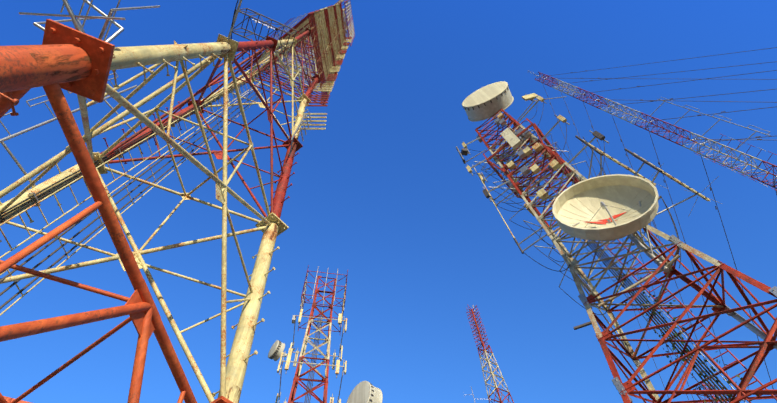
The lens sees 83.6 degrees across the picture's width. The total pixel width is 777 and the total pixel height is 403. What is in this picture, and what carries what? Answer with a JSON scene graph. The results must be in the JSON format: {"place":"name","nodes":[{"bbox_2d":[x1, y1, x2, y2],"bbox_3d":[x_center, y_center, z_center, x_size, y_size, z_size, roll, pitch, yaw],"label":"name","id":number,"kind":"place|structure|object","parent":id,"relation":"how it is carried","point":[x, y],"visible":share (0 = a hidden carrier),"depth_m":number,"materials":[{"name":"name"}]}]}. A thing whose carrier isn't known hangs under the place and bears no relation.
{"place":"outdoors","nodes":[
{"label":"outdoors","id":0,"kind":"place"},
{"bbox_2d":[0,0,776,402],"label":"sky","id":1,"kind":"structure","parent":0,"point":[385,195],"materials":[{"name":"blue"}]},
{"bbox_3d":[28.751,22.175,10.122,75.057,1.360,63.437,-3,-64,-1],"label":"concrete foundations","id":2,"kind":"object","parent":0,"visible":0},
{"bbox_2d":[0,8,348,402],"bbox_3d":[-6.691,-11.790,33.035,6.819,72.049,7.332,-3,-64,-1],"label":"lattice tower","id":3,"kind":"structure","parent":2,"relation":"on","point":[81,65],"depth_m":7.86,"materials":[{"name":"beige metal"}]},
{"bbox_2d":[0,0,354,315],"bbox_3d":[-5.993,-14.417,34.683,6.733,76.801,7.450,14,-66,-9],"label":"tower antennas","id":4,"kind":"object","parent":3,"relation":"attached to","point":[329,21],"visible":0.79,"depth_m":15.83,"materials":[{"name":"red paint"}]},
{"label":"ground","id":5,"kind":"structure","parent":0,"visible":0},
{"bbox_2d":[268,265,382,402],"bbox_3d":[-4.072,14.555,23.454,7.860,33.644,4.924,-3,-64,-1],"label":"communications tower","id":6,"kind":"structure","parent":5,"relation":"on","point":[365,392],"depth_m":29.99,"materials":[{"name":"red metal"}]},
{"bbox_2d":[463,305,513,402],"bbox_3d":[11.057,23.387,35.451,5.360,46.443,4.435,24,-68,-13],"label":"lattice tower","id":7,"kind":"structure","parent":5,"relation":"on","point":[482,342],"depth_m":47.61,"materials":[{"name":"red metal"}]},
{"bbox_2d":[456,81,776,402],"bbox_3d":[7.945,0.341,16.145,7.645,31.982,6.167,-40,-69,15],"label":"communications tower","id":8,"kind":"structure","parent":5,"relation":"on","point":[606,208],"depth_m":12.97,"materials":[{"name":"red metal"}]},
{"bbox_2d":[527,47,776,402],"bbox_3d":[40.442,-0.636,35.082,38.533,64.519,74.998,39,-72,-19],"label":"guyed mast","id":9,"kind":"object","parent":5,"relation":"on","point":[668,131],"visible":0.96,"depth_m":33.07,"materials":[{"name":"red metal"}]},
{"bbox_2d":[693,383,723,402],"bbox_3d":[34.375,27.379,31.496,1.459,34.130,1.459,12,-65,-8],"label":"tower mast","id":10,"kind":"object","parent":5,"relation":"on","point":[706,395],"visible":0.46,"depth_m":46.00,"materials":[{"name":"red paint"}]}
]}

